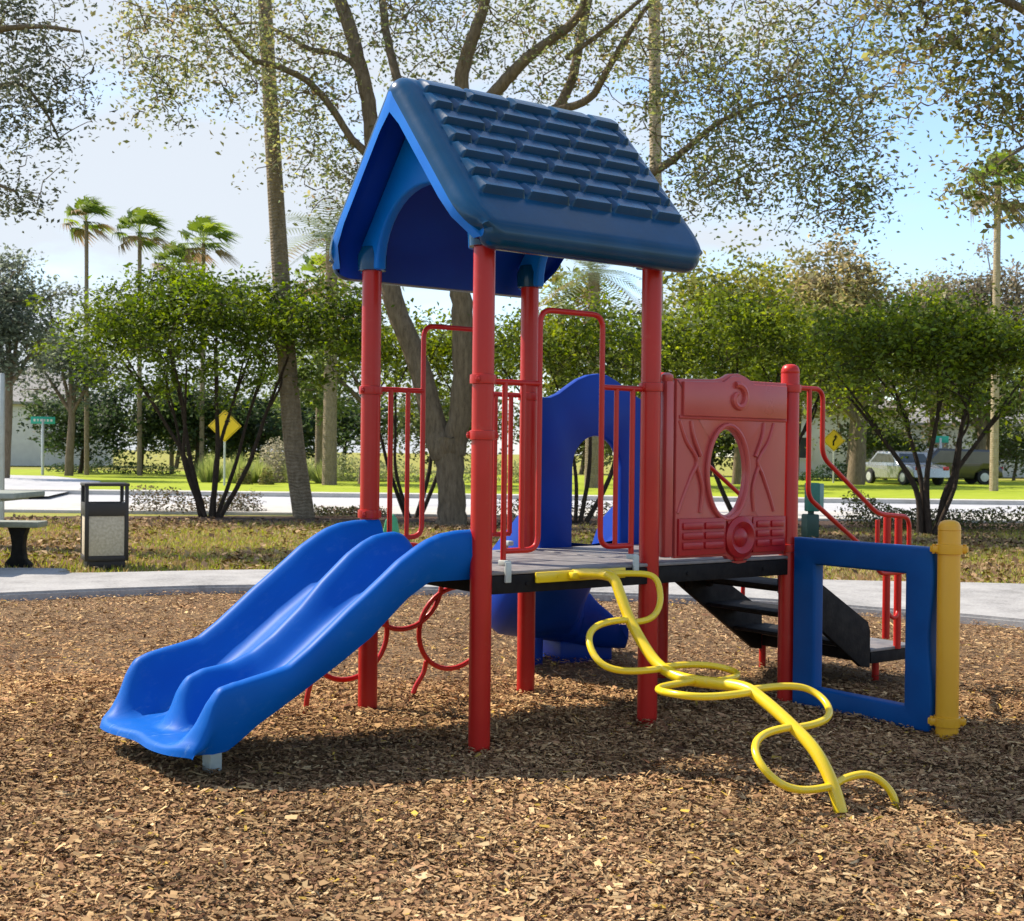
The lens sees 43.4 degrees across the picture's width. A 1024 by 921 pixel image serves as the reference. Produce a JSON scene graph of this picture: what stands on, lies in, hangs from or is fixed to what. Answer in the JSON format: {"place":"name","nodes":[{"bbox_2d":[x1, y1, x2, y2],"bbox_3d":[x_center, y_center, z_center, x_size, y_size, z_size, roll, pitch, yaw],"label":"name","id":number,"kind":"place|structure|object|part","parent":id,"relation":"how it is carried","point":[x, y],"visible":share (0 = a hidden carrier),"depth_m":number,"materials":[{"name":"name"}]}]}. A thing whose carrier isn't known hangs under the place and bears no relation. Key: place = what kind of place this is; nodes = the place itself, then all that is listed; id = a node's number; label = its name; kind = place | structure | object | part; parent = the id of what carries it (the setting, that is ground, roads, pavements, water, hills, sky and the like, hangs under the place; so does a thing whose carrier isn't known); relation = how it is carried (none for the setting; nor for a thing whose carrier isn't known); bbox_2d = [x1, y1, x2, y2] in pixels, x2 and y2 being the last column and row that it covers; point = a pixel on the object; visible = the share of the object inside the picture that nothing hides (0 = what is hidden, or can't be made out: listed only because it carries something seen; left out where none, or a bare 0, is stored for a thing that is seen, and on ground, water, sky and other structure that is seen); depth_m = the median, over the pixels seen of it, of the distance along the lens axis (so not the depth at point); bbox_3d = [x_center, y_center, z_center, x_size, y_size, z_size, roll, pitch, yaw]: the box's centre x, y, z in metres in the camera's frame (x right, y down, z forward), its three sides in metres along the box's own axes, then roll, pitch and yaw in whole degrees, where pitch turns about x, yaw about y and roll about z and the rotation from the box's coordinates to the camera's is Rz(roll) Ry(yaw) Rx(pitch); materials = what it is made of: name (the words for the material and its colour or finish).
{"place":"outdoors","nodes":[
{"label":"outdoors","id":0,"kind":"place"},
{"bbox_2d":[5,475,100,495],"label":"side road","id":1,"kind":"structure","parent":0,"point":[31,482],"depth_m":42.15,"materials":[{"name":"grey asphalt"}]},
{"bbox_2d":[0,590,1023,920],"bbox_3d":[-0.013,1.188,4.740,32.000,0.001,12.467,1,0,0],"label":"mulch ground","id":2,"kind":"structure","parent":0,"point":[598,671],"depth_m":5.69,"materials":[{"name":"brown wood"}]},
{"bbox_2d":[100,78,968,821],"bbox_3d":[0.556,-0.174,5.892,2.966,2.921,4.172,1,0,34],"label":"play structure","id":3,"kind":"object","parent":2,"relation":"on","point":[484,198],"visible":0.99,"depth_m":5.71,"materials":[{"name":"multicoloured metal"}]},
{"bbox_2d":[0,568,1023,628],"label":"path","id":4,"kind":"structure","parent":0,"point":[994,603],"depth_m":10.83,"materials":[{"name":"concrete"}]},
{"bbox_2d":[0,450,1023,583],"bbox_3d":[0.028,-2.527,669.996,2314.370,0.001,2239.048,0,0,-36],"label":"ground","id":5,"kind":"structure","parent":0,"point":[727,472],"depth_m":86.20,"materials":[{"name":"green plant"}]},
{"bbox_2d":[0,490,47,567],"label":"picnic table","id":6,"kind":"object","parent":5,"relation":"on","point":[19,530],"visible":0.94,"depth_m":12.90,"materials":[{"name":"grey concrete"}]},
{"bbox_2d":[0,367,114,466],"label":"house","id":7,"kind":"structure","parent":5,"relation":"on","point":[25,451],"depth_m":84.14,"materials":[{"name":"paint"}]},
{"bbox_2d":[44,430,61,450],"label":"window","id":8,"kind":"structure","parent":7,"relation":"in","point":[48,431],"depth_m":84.23,"materials":[{"name":"grey glass"}]},
{"bbox_2d":[0,0,128,232],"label":"leaning tree","id":9,"kind":"object","parent":5,"relation":"on","point":[17,26],"visible":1,"depth_m":16.92,"materials":[{"name":"green plant"}]},
{"bbox_2d":[80,482,129,568],"bbox_3d":[-4.168,0.660,13.154,0.440,0.865,0.440,0,0,-24],"label":"litter bin","id":10,"kind":"object","parent":5,"relation":"on","point":[104,539],"visible":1,"depth_m":12.98,"materials":[{"name":"grey metal"}]},
{"bbox_2d":[111,378,228,467],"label":"shade tree","id":11,"kind":"object","parent":5,"relation":"on","point":[177,460],"visible":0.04,"depth_m":83.24,"materials":[{"name":"green plant"}]},
{"bbox_2d":[224,378,360,470],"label":"shade tree","id":12,"kind":"object","parent":5,"relation":"on","point":[310,452],"visible":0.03,"depth_m":77.07,"materials":[{"name":"green plant"}]},
{"bbox_2d":[383,514,399,532],"bbox_3d":[-1.643,0.917,17.495,0.260,0.360,0.221,1,0,0],"label":"valve cover","id":13,"kind":"object","parent":5,"relation":"on","point":[395,526],"visible":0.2,"depth_m":17.41,"materials":[{"name":"green plastic"}]},
{"bbox_2d":[357,375,519,469],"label":"shade tree","id":14,"kind":"object","parent":5,"relation":"on","point":[415,422],"visible":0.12,"depth_m":79.37,"materials":[{"name":"green plant"}]},
{"bbox_2d":[0,516,1023,583],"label":"grass","id":15,"kind":"structure","parent":5,"relation":"on","point":[867,575],"depth_m":16.23,"materials":[{"name":"green plant"}]},
{"bbox_2d":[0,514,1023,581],"bbox_3d":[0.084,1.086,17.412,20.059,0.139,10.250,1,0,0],"label":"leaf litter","id":16,"kind":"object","parent":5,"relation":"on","point":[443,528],"visible":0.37,"depth_m":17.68,"materials":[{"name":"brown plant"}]},
{"bbox_2d":[5,488,1023,504],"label":"kerb","id":17,"kind":"structure","parent":5,"relation":"on","point":[595,497],"depth_m":33.85,"materials":[{"name":"concrete"}]},
{"bbox_2d":[497,388,612,473],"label":"shade tree","id":18,"kind":"object","parent":5,"relation":"on","point":[608,451],"visible":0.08,"depth_m":77.89,"materials":[{"name":"green plant"}]},
{"bbox_2d":[649,0,663,368],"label":"tall palm","id":19,"kind":"object","parent":5,"relation":"on","point":[653,152],"visible":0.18,"depth_m":26.85,"materials":[{"name":"brown plant"}]},
{"bbox_2d":[710,430,734,475],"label":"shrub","id":20,"kind":"object","parent":5,"relation":"on","point":[726,442],"visible":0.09,"depth_m":74.76,"materials":[{"name":"green plant"}]},
{"bbox_2d":[799,400,912,476],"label":"house","id":21,"kind":"structure","parent":5,"relation":"on","point":[817,459],"depth_m":75.58,"materials":[{"name":"white paint"}]},
{"bbox_2d":[800,436,812,459],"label":"window","id":22,"kind":"structure","parent":21,"relation":"in","point":[803,442],"depth_m":75.67,"materials":[{"name":"black glass"}]},
{"bbox_2d":[830,0,1023,240],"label":"overhanging tree","id":23,"kind":"object","parent":5,"relation":"on","point":[990,37],"visible":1,"depth_m":12.88,"materials":[{"name":"green plant"}]},
{"bbox_2d":[870,282,1021,479],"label":"shade tree","id":24,"kind":"object","parent":5,"relation":"on","point":[928,422],"visible":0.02,"depth_m":71.63,"materials":[{"name":"green plant"}]},
{"bbox_2d":[905,397,1023,477],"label":"house","id":25,"kind":"structure","parent":5,"relation":"on","point":[1005,473],"depth_m":81.36,"materials":[{"name":"paint"}]},
{"bbox_2d":[927,440,949,448],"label":"window","id":26,"kind":"structure","parent":25,"relation":"in","point":[943,444],"depth_m":81.27,"materials":[{"name":"grey glass"}]},
{"bbox_2d":[953,416,1023,479],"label":"evergreen bush","id":27,"kind":"object","parent":5,"relation":"on","point":[1014,451],"visible":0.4,"depth_m":69.29,"materials":[{"name":"green plant"}]},
{"bbox_2d":[0,0,1023,456],"label":"sky","id":28,"kind":"structure","parent":0,"point":[186,181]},
{"bbox_2d":[4,494,1023,512],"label":"road","id":29,"kind":"structure","parent":0,"point":[75,498],"depth_m":31.34,"materials":[{"name":"grey asphalt"}]},
{"bbox_2d":[4,502,1023,522],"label":"pavement","id":30,"kind":"structure","parent":0,"point":[67,507],"depth_m":25.23,"materials":[{"name":"concrete"}]},
{"bbox_2d":[6,516,1023,546],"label":"planting bed","id":31,"kind":"object","parent":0,"point":[400,519],"visible":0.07,"depth_m":22.80,"materials":[{"name":"brown soil"}]},
{"bbox_2d":[0,373,4,519],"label":"marker post","id":32,"kind":"object","parent":31,"relation":"on","point":[2,431],"visible":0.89,"depth_m":19.96,"materials":[{"name":"metal"}]},
{"bbox_2d":[124,484,266,512],"bbox_3d":[-6.069,0.736,24.638,2.716,0.540,1.249,1,0,-11],"label":"hedge","id":33,"kind":"object","parent":31,"relation":"on","point":[240,504],"visible":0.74,"depth_m":24.55,"materials":[{"name":"green plant"}]},
{"bbox_2d":[24,251,408,516],"bbox_3d":[-5.451,-1.357,23.341,7.101,4.962,5.039,1,0,-5],"label":"ligustrum tree","id":34,"kind":"object","parent":31,"relation":"on","point":[147,328],"visible":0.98,"depth_m":22.73,"materials":[{"name":"green plant"}]},
{"bbox_2d":[258,0,314,517],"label":"tall palm","id":35,"kind":"object","parent":31,"relation":"on","point":[302,506],"visible":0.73,"depth_m":23.15,"materials":[{"name":"brown plant"}]},
{"bbox_2d":[314,503,386,516],"bbox_3d":[-3.011,0.923,23.899,1.472,0.252,0.769,1,0,-18],"label":"flower border","id":36,"kind":"object","parent":31,"relation":"on","point":[351,510],"visible":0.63,"depth_m":23.77,"materials":[{"name":"multicoloured plant"}]},
{"bbox_2d":[297,298,518,517],"bbox_3d":[-1.790,-0.932,23.770,4.250,4.179,3.143,1,0,-5],"label":"ligustrum tree","id":37,"kind":"object","parent":31,"relation":"on","point":[444,349],"visible":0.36,"depth_m":23.50,"materials":[{"name":"green plant"}]},
{"bbox_2d":[77,0,948,525],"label":"oak tree","id":38,"kind":"object","parent":31,"relation":"on","point":[445,440],"visible":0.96,"depth_m":20.36,"materials":[{"name":"green plant"}]},
{"bbox_2d":[497,499,612,519],"bbox_3d":[1.017,0.880,23.774,2.722,0.413,0.739,1,0,11],"label":"hedge","id":39,"kind":"object","parent":31,"relation":"on","point":[579,505],"visible":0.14,"depth_m":23.77,"materials":[{"name":"green plant"}]},
{"bbox_2d":[468,267,704,522],"bbox_3d":[1.255,-1.006,22.452,3.968,4.424,4.014,1,0,1],"label":"ligustrum tree","id":40,"kind":"object","parent":31,"relation":"on","point":[568,349],"visible":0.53,"depth_m":22.05,"materials":[{"name":"green plant"}]},
{"bbox_2d":[612,274,885,511],"bbox_3d":[4.245,-1.054,23.050,5.088,4.579,4.342,1,0,12],"label":"ligustrum tree","id":41,"kind":"object","parent":31,"relation":"on","point":[739,320],"visible":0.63,"depth_m":22.41,"materials":[{"name":"green plant"}]},
{"bbox_2d":[801,483,823,537],"bbox_3d":[4.415,0.747,18.884,0.275,0.840,0.200,1,0,-14],"label":"waste station","id":42,"kind":"object","parent":31,"relation":"on","point":[810,524],"visible":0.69,"depth_m":18.80,"materials":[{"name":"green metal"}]},
{"bbox_2d":[820,483,823,507],"bbox_3d":[4.519,0.538,18.899,0.070,0.400,0.150,1,0,-14],"label":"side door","id":43,"kind":"structure","parent":42,"relation":"in","point":[821,485],"depth_m":18.83,"materials":[{"name":"metal"}]},
{"bbox_2d":[778,268,1023,535],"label":"ligustrum tree","id":44,"kind":"object","parent":31,"relation":"on","point":[931,338],"visible":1,"depth_m":19.74,"materials":[{"name":"green plant"}]},
{"bbox_2d":[834,490,1023,531],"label":"hedge","id":45,"kind":"object","parent":31,"relation":"on","point":[913,519],"visible":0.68,"depth_m":21.71,"materials":[{"name":"green plant"}]},
{"bbox_2d":[981,361,1023,445],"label":"ligustrum tree","id":46,"kind":"object","parent":31,"relation":"on","point":[1018,438],"visible":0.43,"depth_m":22.01,"materials":[{"name":"green plant"}]},
{"bbox_2d":[10,469,1023,499],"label":"lawn","id":47,"kind":"structure","parent":0,"point":[895,488],"depth_m":45.15,"materials":[{"name":"green plant"}]},
{"bbox_2d":[31,417,54,474],"bbox_3d":[-20.067,-0.545,54.999,0.980,2.650,0.120,1,0,-20],"label":"street sign","id":48,"kind":"object","parent":47,"relation":"on","point":[42,421],"visible":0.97,"depth_m":54.95,"materials":[{"name":"metal"}]},
{"bbox_2d":[0,243,97,477],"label":"shade tree","id":49,"kind":"object","parent":47,"relation":"on","point":[15,323],"visible":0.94,"depth_m":47.77,"materials":[{"name":"green plant"}]},
{"bbox_2d":[15,323,131,475],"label":"shade tree","id":50,"kind":"object","parent":47,"relation":"on","point":[71,404],"visible":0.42,"depth_m":53.84,"materials":[{"name":"green plant"}]},
{"bbox_2d":[12,382,136,472],"bbox_3d":[-20.050,-1.569,60.007,6.599,4.662,5.238,0,0,-36],"label":"evergreen bush","id":51,"kind":"object","parent":47,"relation":"on","point":[60,441],"visible":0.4,"depth_m":59.36,"materials":[{"name":"green plant"}]},
{"bbox_2d":[59,194,116,474],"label":"palm tree","id":52,"kind":"object","parent":47,"relation":"on","point":[84,207],"visible":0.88,"depth_m":55.90,"materials":[{"name":"green plant"}]},
{"bbox_2d":[45,458,180,474],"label":"clipped hedge","id":53,"kind":"object","parent":47,"relation":"on","point":[118,468],"visible":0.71,"depth_m":60.50,"materials":[{"name":"green plant"}]},
{"bbox_2d":[75,368,205,474],"bbox_3d":[-16.643,-1.653,57.504,6.112,4.933,4.808,1,0,-6],"label":"evergreen bush","id":54,"kind":"object","parent":47,"relation":"on","point":[108,428],"visible":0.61,"depth_m":56.95,"materials":[{"name":"green plant"}]},
{"bbox_2d":[111,205,175,475],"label":"palm tree","id":55,"kind":"object","parent":47,"relation":"on","point":[139,217],"visible":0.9,"depth_m":55.89,"materials":[{"name":"green plant"}]},
{"bbox_2d":[150,240,200,473],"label":"palm tree","id":56,"kind":"object","parent":47,"relation":"on","point":[165,256],"visible":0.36,"depth_m":59.60,"materials":[{"name":"green plant"}]},
{"bbox_2d":[121,375,268,474],"bbox_3d":[-14.034,-1.742,57.141,6.350,5.177,4.651,1,0,-13],"label":"evergreen bush","id":57,"kind":"object","parent":47,"relation":"on","point":[193,428],"visible":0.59,"depth_m":56.40,"materials":[{"name":"green plant"}]},
{"bbox_2d":[177,214,242,468],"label":"palm tree","id":58,"kind":"object","parent":47,"relation":"on","point":[203,227],"visible":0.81,"depth_m":55.80,"materials":[{"name":"green plant"}]},
{"bbox_2d":[195,446,226,481],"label":"grass clump","id":59,"kind":"object","parent":47,"relation":"on","point":[205,472],"visible":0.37,"depth_m":45.68,"materials":[{"name":"green plant"}]},
{"bbox_2d":[208,410,240,484],"bbox_3d":[-9.382,-0.342,41.986,1.060,2.630,0.094,1,0,-13],"label":"warning sign","id":60,"kind":"object","parent":47,"relation":"on","point":[233,426],"visible":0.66,"depth_m":41.97,"materials":[{"name":"metal"}]},
{"bbox_2d":[190,388,284,466],"bbox_3d":[-11.942,-1.181,58.174,4.874,4.096,5.087,0,0,-36],"label":"evergreen bush","id":61,"kind":"object","parent":47,"relation":"on","point":[252,430],"visible":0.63,"depth_m":57.33,"materials":[{"name":"green plant"}]},
{"bbox_2d":[221,451,257,482],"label":"grass clump","id":62,"kind":"object","parent":47,"relation":"on","point":[241,463],"visible":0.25,"depth_m":44.76,"materials":[{"name":"green plant"}]},
{"bbox_2d":[235,466,252,484],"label":"shrub","id":63,"kind":"object","parent":47,"relation":"on","point":[246,479],"visible":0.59,"depth_m":43.44,"materials":[{"name":"green plant"}]},
{"bbox_2d":[246,454,275,482],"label":"grass clump","id":64,"kind":"object","parent":47,"relation":"on","point":[256,478],"visible":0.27,"depth_m":45.68,"materials":[{"name":"green plant"}]},
{"bbox_2d":[258,467,275,484],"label":"shrub","id":65,"kind":"object","parent":47,"relation":"on","point":[266,479],"visible":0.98,"depth_m":43.44,"materials":[{"name":"green plant"}]},
{"bbox_2d":[257,437,287,482],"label":"round bush","id":66,"kind":"object","parent":47,"relation":"on","point":[277,475],"visible":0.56,"depth_m":46.75,"materials":[{"name":"beige plant"}]},
{"bbox_2d":[278,459,315,479],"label":"grass clump","id":67,"kind":"object","parent":47,"relation":"on","point":[309,468],"visible":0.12,"depth_m":45.86,"materials":[{"name":"green plant"}]},
{"bbox_2d":[265,195,353,484],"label":"feather palm","id":68,"kind":"object","parent":47,"relation":"on","point":[329,461],"visible":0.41,"depth_m":43.78,"materials":[{"name":"green plant"}]},
{"bbox_2d":[308,458,341,483],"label":"grass clump","id":69,"kind":"object","parent":47,"relation":"on","point":[317,476],"visible":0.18,"depth_m":45.74,"materials":[{"name":"green plant"}]},
{"bbox_2d":[294,252,356,467],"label":"palm tree","id":70,"kind":"object","parent":47,"relation":"on","point":[307,266],"visible":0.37,"depth_m":47.86,"materials":[{"name":"green plant"}]},
{"bbox_2d":[262,390,411,475],"bbox_3d":[-7.900,-1.476,57.451,6.252,4.784,6.581,0,0,-36],"label":"evergreen bush","id":71,"kind":"object","parent":47,"relation":"on","point":[346,431],"visible":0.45,"depth_m":56.78,"materials":[{"name":"green plant"}]},
{"bbox_2d":[236,281,451,483],"bbox_3d":[-5.609,-3.236,45.953,8.726,8.501,7.063,0,0,-36],"label":"shade tree","id":72,"kind":"object","parent":47,"relation":"on","point":[316,401],"visible":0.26,"depth_m":45.64,"materials":[{"name":"green plant"}]},
{"bbox_2d":[307,453,518,482],"bbox_3d":[-2.847,0.309,50.123,10.474,1.270,2.302,1,0,-5],"label":"clipped hedge","id":73,"kind":"object","parent":47,"relation":"on","point":[350,477],"visible":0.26,"depth_m":49.82,"materials":[{"name":"green plant"}]},
{"bbox_2d":[517,259,623,396],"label":"shade tree","id":74,"kind":"object","parent":47,"relation":"on","point":[557,276],"visible":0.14,"depth_m":49.25,"materials":[{"name":"green plant"}]},
{"bbox_2d":[539,260,663,487],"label":"feather palm","id":75,"kind":"object","parent":47,"relation":"on","point":[594,278],"visible":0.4,"depth_m":43.80,"materials":[{"name":"green plant"}]},
{"bbox_2d":[542,285,737,479],"bbox_3d":[5.310,-2.697,47.840,8.252,7.630,6.934,1,0,-6],"label":"shade tree","id":76,"kind":"object","parent":47,"relation":"on","point":[668,301],"visible":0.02,"depth_m":47.28,"materials":[{"name":"green plant"}]},
{"bbox_2d":[641,226,840,483],"bbox_3d":[9.826,-4.191,51.986,10.138,10.678,7.945,1,0,-15],"label":"shade tree","id":77,"kind":"object","parent":47,"relation":"on","point":[761,279],"visible":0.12,"depth_m":51.04,"materials":[{"name":"green plant"}]},
{"bbox_2d":[716,263,848,477],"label":"shade tree","id":78,"kind":"object","parent":47,"relation":"on","point":[804,417],"visible":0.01,"depth_m":65.70,"materials":[{"name":"green plant"}]},
{"bbox_2d":[798,460,847,480],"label":"clipped hedge","id":79,"kind":"object","parent":47,"relation":"on","point":[815,474],"visible":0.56,"depth_m":61.16,"materials":[{"name":"green plant"}]},
{"bbox_2d":[825,429,844,482],"bbox_3d":[14.252,-0.122,56.986,1.000,2.550,0.094,1,0,14],"label":"warning sign","id":80,"kind":"object","parent":47,"relation":"on","point":[834,440],"visible":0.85,"depth_m":56.95,"materials":[{"name":"metal"}]},
{"bbox_2d":[775,324,928,484],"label":"shade tree","id":81,"kind":"object","parent":47,"relation":"on","point":[856,472],"visible":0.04,"depth_m":53.75,"materials":[{"name":"green plant"}]},
{"bbox_2d":[759,214,967,475],"bbox_3d":[15.423,-5.313,62.198,10.237,12.916,9.622,0,0,-26],"label":"shade tree","id":82,"kind":"object","parent":47,"relation":"on","point":[827,285],"visible":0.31,"depth_m":60.93,"materials":[{"name":"green plant"}]},
{"bbox_2d":[812,418,936,479],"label":"evergreen bush","id":83,"kind":"object","parent":47,"relation":"on","point":[870,446],"visible":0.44,"depth_m":65.07,"materials":[{"name":"green plant"}]},
{"bbox_2d":[865,451,949,484],"bbox_3d":[17.035,0.315,56.005,1.815,1.450,4.530,1,0,-14],"label":"parked car","id":84,"kind":"object","parent":47,"relation":"on","point":[882,464],"visible":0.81,"depth_m":55.25,"materials":[{"name":"silver metal"}]},
{"bbox_3d":[16.152,-0.120,56.023,0.012,0.400,1.950,1,0,-14],"label":"side window","id":85,"kind":"part","parent":84,"relation":"part of","materials":[{"name":"grey glass"}]},
{"bbox_3d":[17.240,-0.118,55.248,1.360,0.350,0.290,1,0,-14],"label":"rear window","id":86,"kind":"part","parent":84,"relation":"part of","materials":[{"name":"black glass"}]},
{"bbox_2d":[935,436,948,447],"bbox_3d":[19.315,0.049,58.000,0.700,2.310,0.120,1,0,18],"label":"street sign","id":87,"kind":"object","parent":47,"relation":"on","point":[940,440],"visible":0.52,"depth_m":57.94,"materials":[{"name":"metal"}]},
{"bbox_2d":[878,361,1023,449],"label":"shade tree","id":88,"kind":"object","parent":47,"relation":"on","point":[981,445],"visible":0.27,"depth_m":63.77,"materials":[{"name":"green plant"}]},
{"bbox_2d":[885,239,1023,449],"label":"shade tree","id":89,"kind":"object","parent":47,"relation":"on","point":[1014,286],"visible":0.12,"depth_m":65.47,"materials":[{"name":"green plant"}]},
{"bbox_2d":[909,448,1002,484],"bbox_3d":[19.596,0.258,57.994,4.530,1.600,1.815,1,0,0],"label":"parked car","id":90,"kind":"object","parent":47,"relation":"on","point":[975,467],"visible":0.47,"depth_m":57.14,"materials":[{"name":"black paint"}]},
{"bbox_3d":[19.916,-0.159,57.137,2.760,0.550,0.012,1,0,0],"label":"side window","id":91,"kind":"part","parent":90,"relation":"part of","materials":[{"name":"grey glass"}]},
{"bbox_2d":[959,150,1023,490],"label":"palm tree","id":92,"kind":"object","parent":47,"relation":"on","point":[994,461],"visible":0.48,"depth_m":45.86,"materials":[{"name":"green plant"}]}
]}

